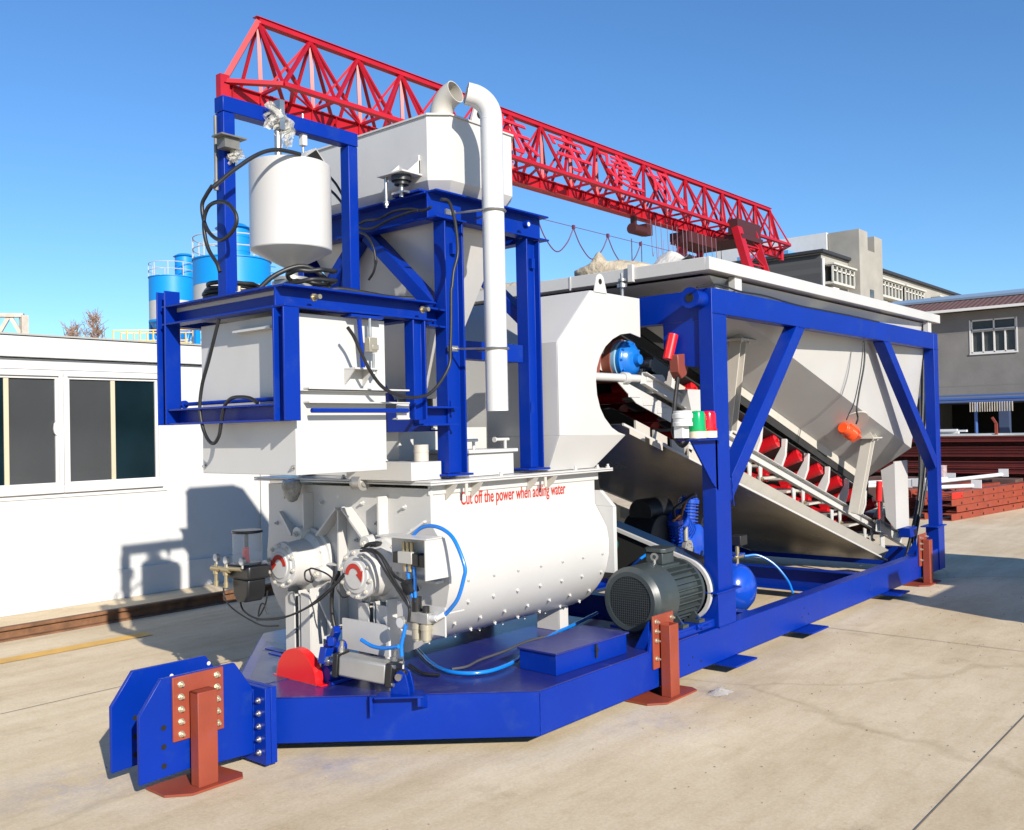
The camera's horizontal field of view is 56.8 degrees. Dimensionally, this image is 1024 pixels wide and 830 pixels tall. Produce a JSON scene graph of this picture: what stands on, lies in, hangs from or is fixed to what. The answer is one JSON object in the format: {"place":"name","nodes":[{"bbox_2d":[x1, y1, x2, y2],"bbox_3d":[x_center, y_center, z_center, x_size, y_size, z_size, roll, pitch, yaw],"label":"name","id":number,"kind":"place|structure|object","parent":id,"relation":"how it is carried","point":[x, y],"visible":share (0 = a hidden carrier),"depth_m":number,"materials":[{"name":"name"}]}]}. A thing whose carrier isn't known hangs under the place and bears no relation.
{"place":"outdoors","nodes":[
{"label":"outdoors","id":0,"kind":"place"},
{"bbox_2d":[0,475,1023,829],"bbox_3d":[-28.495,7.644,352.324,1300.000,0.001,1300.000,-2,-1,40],"label":"yard ground","id":1,"kind":"structure","parent":0,"point":[708,755],"depth_m":4.78,"materials":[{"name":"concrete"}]},
{"bbox_2d":[0,313,28,333],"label":"lattice frame","id":2,"kind":"object","parent":1,"relation":"on","point":[23,327],"visible":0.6,"depth_m":39.74,"materials":[{"name":"metal"}]},
{"bbox_2d":[59,320,85,336],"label":"bare tree","id":3,"kind":"object","parent":1,"relation":"on","point":[71,332],"visible":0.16,"depth_m":50.00,"materials":[{"name":"brown plant"}]},
{"bbox_2d":[0,632,153,663],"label":"pavement line","id":4,"kind":"object","parent":1,"relation":"on","point":[61,649],"visible":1,"depth_m":7.25,"materials":[{"name":"yellow paint"}]},
{"bbox_2d":[80,309,107,337],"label":"bare tree","id":5,"kind":"object","parent":1,"relation":"on","point":[95,319],"visible":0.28,"depth_m":50.02,"materials":[{"name":"brown plant"}]},
{"bbox_2d":[1,657,246,713],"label":"pavement line","id":6,"kind":"object","parent":1,"relation":"on","point":[93,692],"depth_m":5.87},
{"bbox_2d":[0,332,269,616],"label":"site cabin","id":7,"kind":"object","parent":1,"relation":"on","point":[110,489],"visible":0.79,"depth_m":9.35,"materials":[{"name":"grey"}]},
{"bbox_2d":[0,369,64,496],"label":"window","id":8,"kind":"structure","parent":7,"relation":"in","point":[31,401],"depth_m":8.84,"materials":[{"name":"plastic"}]},
{"bbox_2d":[63,371,162,492],"bbox_3d":[-3.966,0.160,9.441,0.065,1.160,1.010,-2,-1,40],"label":"window","id":9,"kind":"structure","parent":7,"relation":"in","point":[113,436],"depth_m":9.42,"materials":[{"name":"plastic"}]},
{"bbox_2d":[0,583,274,642],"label":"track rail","id":10,"kind":"object","parent":1,"relation":"on","point":[56,625],"depth_m":8.26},
{"bbox_2d":[112,329,200,343],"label":"silo gangway","id":11,"kind":"object","parent":1,"relation":"on","point":[152,332],"visible":0.12,"depth_m":45.63,"materials":[{"name":"grey"}]},
{"bbox_2d":[148,253,193,345],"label":"cement silo","id":12,"kind":"object","parent":1,"relation":"on","point":[181,280],"visible":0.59,"depth_m":59.06,"materials":[{"name":"blue metal"}]},
{"bbox_2d":[191,223,274,343],"bbox_3d":[-11.159,-2.693,37.954,3.090,10.230,3.090,-2,-1,40],"label":"cement silo","id":13,"kind":"object","parent":1,"relation":"on","point":[254,268],"visible":0.33,"depth_m":36.98,"materials":[{"name":"blue metal"}]},
{"bbox_2d":[216,15,790,271],"bbox_3d":[3.267,-3.954,34.820,8.409,12.121,31.614,-2,-1,40],"label":"gantry crane","id":14,"kind":"object","parent":1,"relation":"on","point":[742,237],"visible":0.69,"depth_m":32.59,"materials":[{"name":"red metal"}]},
{"bbox_2d":[109,81,946,797],"bbox_3d":[1.159,-0.096,7.809,2.620,3.576,9.202,-2,-1,40],"label":"concrete plant","id":15,"kind":"object","parent":1,"relation":"on","point":[451,455],"visible":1,"depth_m":5.41,"materials":[{"name":"blue paint"}]},
{"bbox_2d":[202,280,258,297],"bbox_3d":[-1.450,-0.620,4.904,0.293,0.121,0.304,-2,-1,40],"label":"cable coil","id":16,"kind":"object","parent":15,"relation":"on","point":[209,290],"visible":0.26,"depth_m":4.79,"materials":[{"name":"black rubber"}]},
{"bbox_2d":[284,267,337,287],"bbox_3d":[-1.007,-0.654,4.742,0.277,0.156,0.269,-2,-1,40],"label":"cable coil","id":17,"kind":"object","parent":15,"relation":"on","point":[318,281],"visible":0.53,"depth_m":4.64,"materials":[{"name":"black rubber"}]},
{"bbox_2d":[257,264,413,298],"bbox_3d":[-0.865,-0.662,4.714,0.815,0.178,0.131,-1,-1,-23],"label":"loose cable","id":18,"kind":"object","parent":15,"relation":"on","point":[267,280],"visible":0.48,"depth_m":4.67,"materials":[{"name":"black rubber"}]},
{"bbox_2d":[480,282,515,289],"bbox_3d":[0.091,-1.036,7.796,0.902,0.107,0.369,-2,-1,21],"label":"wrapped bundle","id":19,"kind":"object","parent":15,"relation":"on","point":[508,284],"visible":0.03,"depth_m":7.69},
{"bbox_2d":[574,252,650,275],"bbox_3d":[0.784,-1.127,7.178,0.626,0.240,0.312,-1,-1,17],"label":"wrapped bundle","id":20,"kind":"object","parent":15,"relation":"on","point":[599,262],"visible":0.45,"depth_m":7.08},
{"bbox_2d":[652,251,692,264],"bbox_3d":[1.127,-1.089,6.638,0.420,0.125,0.340,-2,-1,40],"label":"plastic sheet","id":21,"kind":"object","parent":15,"relation":"on","point":[669,256],"visible":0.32,"depth_m":6.55,"materials":[{"name":"white plastic"}]},
{"bbox_2d":[909,506,927,515],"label":"steel beam","id":22,"kind":"structure","parent":1,"relation":"on","point":[911,512],"depth_m":15.96,"materials":[{"name":"red metal"}]},
{"bbox_2d":[909,502,926,508],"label":"steel beam","id":23,"kind":"structure","parent":22,"relation":"on","point":[912,505],"depth_m":15.96,"materials":[{"name":"red metal"}]},
{"bbox_2d":[908,495,916,502],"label":"steel beam","id":24,"kind":"structure","parent":23,"relation":"on","point":[912,498],"depth_m":15.95,"materials":[{"name":"red metal"}]},
{"bbox_2d":[908,482,970,495],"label":"steel beam","id":25,"kind":"structure","parent":24,"relation":"on","point":[911,491],"depth_m":16.06,"materials":[{"name":"red metal"}]},
{"bbox_2d":[850,479,911,487],"bbox_3d":[6.270,1.188,16.306,1.197,0.140,0.155,-1,-1,-1],"label":"white strut","id":26,"kind":"object","parent":25,"relation":"on","point":[874,485],"visible":0.27,"depth_m":16.31,"materials":[{"name":"white metal"}]},
{"bbox_2d":[846,473,955,483],"bbox_3d":[6.868,1.143,16.775,2.034,0.180,0.155,-1,-1,-7],"label":"white strut","id":27,"kind":"object","parent":25,"relation":"on","point":[950,475],"visible":0.21,"depth_m":16.84,"materials":[{"name":"white metal"}]},
{"bbox_2d":[911,469,1008,486],"bbox_3d":[7.920,1.099,16.678,2.309,0.220,0.154,-1,-1,-25],"label":"white strut","id":28,"kind":"object","parent":25,"relation":"on","point":[1001,473],"visible":0.83,"depth_m":16.80,"materials":[{"name":"white metal"}]},
{"bbox_2d":[836,628,1017,650],"bbox_3d":[1.229,1.701,8.443,6.652,0.001,0.006,-2,-1,40],"label":"pavement line","id":29,"kind":"object","parent":1,"relation":"on","point":[927,639],"depth_m":6.89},
{"bbox_2d":[920,507,955,518],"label":"steel beam","id":30,"kind":"structure","parent":1,"relation":"on","point":[925,513],"depth_m":15.75,"materials":[{"name":"red metal"}]},
{"bbox_2d":[922,501,951,510],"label":"steel beam","id":31,"kind":"structure","parent":30,"relation":"on","point":[945,507],"depth_m":15.81,"materials":[{"name":"red metal"}]},
{"bbox_2d":[916,495,950,504],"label":"steel beam","id":32,"kind":"structure","parent":31,"relation":"on","point":[926,501],"depth_m":15.76,"materials":[{"name":"red metal"}]},
{"bbox_2d":[915,479,1023,497],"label":"steel beam","id":33,"kind":"structure","parent":32,"relation":"on","point":[983,485],"depth_m":16.28,"materials":[{"name":"red metal"}]},
{"bbox_2d":[924,480,981,490],"bbox_3d":[7.275,1.163,15.706,1.043,0.150,0.154,-1,-1,-9],"label":"white strut","id":34,"kind":"object","parent":33,"relation":"on","point":[976,484],"visible":0.65,"depth_m":15.74,"materials":[{"name":"white metal"}]},
{"bbox_2d":[868,476,1022,502],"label":"timber packing","id":35,"kind":"object","parent":1,"relation":"on","point":[872,491],"visible":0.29,"depth_m":17.75,"materials":[{"name":"brown wood"}]},
{"bbox_2d":[872,441,1023,476],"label":"girder bundle","id":36,"kind":"object","parent":1,"relation":"on","point":[1016,443],"depth_m":18.92,"materials":[{"name":"red metal"}]},
{"bbox_2d":[914,716,1023,829],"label":"pavement line","id":37,"kind":"object","parent":1,"relation":"on","point":[967,775],"depth_m":4.24,"materials":[{"name":"paint"}]},
{"bbox_2d":[942,501,1023,520],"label":"steel beam","id":38,"kind":"structure","parent":1,"relation":"on","point":[982,511],"depth_m":15.79,"materials":[{"name":"red metal"}]},
{"bbox_2d":[946,495,1023,511],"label":"steel beam","id":39,"kind":"structure","parent":38,"relation":"on","point":[983,504],"depth_m":15.91,"materials":[{"name":"red metal"}]},
{"bbox_2d":[942,489,1023,505],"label":"steel beam","id":40,"kind":"structure","parent":39,"relation":"on","point":[980,498],"depth_m":15.82,"materials":[{"name":"red metal"}]},
{"bbox_2d":[942,481,1023,498],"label":"steel beam","id":41,"kind":"structure","parent":40,"relation":"on","point":[964,493],"depth_m":15.88,"materials":[{"name":"red metal"}]},
{"bbox_2d":[0,0,1023,343],"label":"sky","id":42,"kind":"structure","parent":0,"point":[900,123],"materials":[{"name":"blue"}]},
{"bbox_2d":[715,229,961,302],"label":"office block","id":43,"kind":"structure","parent":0,"point":[849,261],"depth_m":59.18,"materials":[{"name":"beige paint"}]},
{"bbox_2d":[824,262,856,289],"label":"window","id":44,"kind":"structure","parent":43,"relation":"in","point":[842,277],"depth_m":56.77,"materials":[{"name":"grey metal"}]},
{"bbox_2d":[870,289,873,297],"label":"window","id":45,"kind":"structure","parent":43,"relation":"in","point":[871,291],"depth_m":59.77,"materials":[{"name":"glass"}]},
{"bbox_2d":[883,277,904,301],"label":"window","id":46,"kind":"structure","parent":43,"relation":"in","point":[892,290],"depth_m":63.61,"materials":[{"name":"grey"}]},
{"bbox_2d":[903,284,926,300],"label":"window","id":47,"kind":"structure","parent":43,"relation":"in","point":[910,292],"depth_m":66.62,"materials":[{"name":"grey"}]},
{"bbox_2d":[941,465,946,476],"bbox_3d":[8.292,1.088,18.284,0.200,0.235,0.200,-2,-1,40],"label":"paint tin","id":48,"kind":"object","parent":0,"point":[943,470],"visible":0.41,"depth_m":18.19,"materials":[{"name":"white metal"}]},
{"bbox_2d":[892,288,1023,435],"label":"workshop building","id":49,"kind":"structure","parent":0,"point":[980,336],"depth_m":37.17,"materials":[{"name":"grey paint"}]},
{"bbox_2d":[969,317,1017,354],"bbox_3d":[18.651,-3.053,36.688,1.710,1.360,0.180,-2,-1,40],"label":"window","id":50,"kind":"structure","parent":49,"relation":"in","point":[1001,341],"depth_m":36.69,"materials":[{"name":"plastic"}]},
{"bbox_3d":[10.329,1.533,17.651,11.200,0.238,0.330,-2,-1,40],"label":"long girder","id":51,"kind":"object","parent":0,"visible":0},
{"bbox_2d":[869,475,1023,478],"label":"long girder","id":52,"kind":"object","parent":51,"relation":"on","point":[965,476],"depth_m":18.43,"materials":[{"name":"metal"}]},
{"bbox_2d":[876,466,1023,473],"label":"long girder","id":53,"kind":"object","parent":52,"relation":"on","point":[982,470],"depth_m":18.54,"materials":[{"name":"red metal"}]},
{"bbox_2d":[885,460,1023,466],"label":"long girder","id":54,"kind":"object","parent":53,"relation":"on","point":[965,463],"depth_m":18.60,"materials":[{"name":"red metal"}]},
{"bbox_2d":[900,451,1023,456],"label":"long girder","id":55,"kind":"object","parent":54,"relation":"on","point":[981,453],"depth_m":18.50,"materials":[{"name":"red metal"}]},
{"bbox_2d":[909,446,1023,449],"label":"long girder","id":56,"kind":"object","parent":55,"relation":"on","point":[978,448],"depth_m":18.52,"materials":[{"name":"red metal"}]},
{"bbox_2d":[912,435,1023,441],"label":"long girder","id":57,"kind":"object","parent":56,"relation":"on","point":[980,438],"depth_m":18.42,"materials":[{"name":"red metal"}]},
{"bbox_2d":[940,433,1023,435],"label":"sheet cover","id":58,"kind":"object","parent":57,"relation":"on","point":[987,434],"visible":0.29,"depth_m":18.55,"materials":[{"name":"white metal"}]},
{"bbox_2d":[940,429,967,433],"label":"flat bars","id":59,"kind":"object","parent":58,"relation":"on","point":[949,431],"visible":0.36,"depth_m":19.13,"materials":[{"name":"white metal"}]},
{"bbox_2d":[991,417,997,434],"bbox_3d":[9.377,0.209,18.410,0.112,0.350,0.050,-2,-1,40],"label":"bent post","id":60,"kind":"object","parent":58,"relation":"on","point":[995,425],"visible":1,"depth_m":18.38,"materials":[{"name":"red metal"}]}
]}

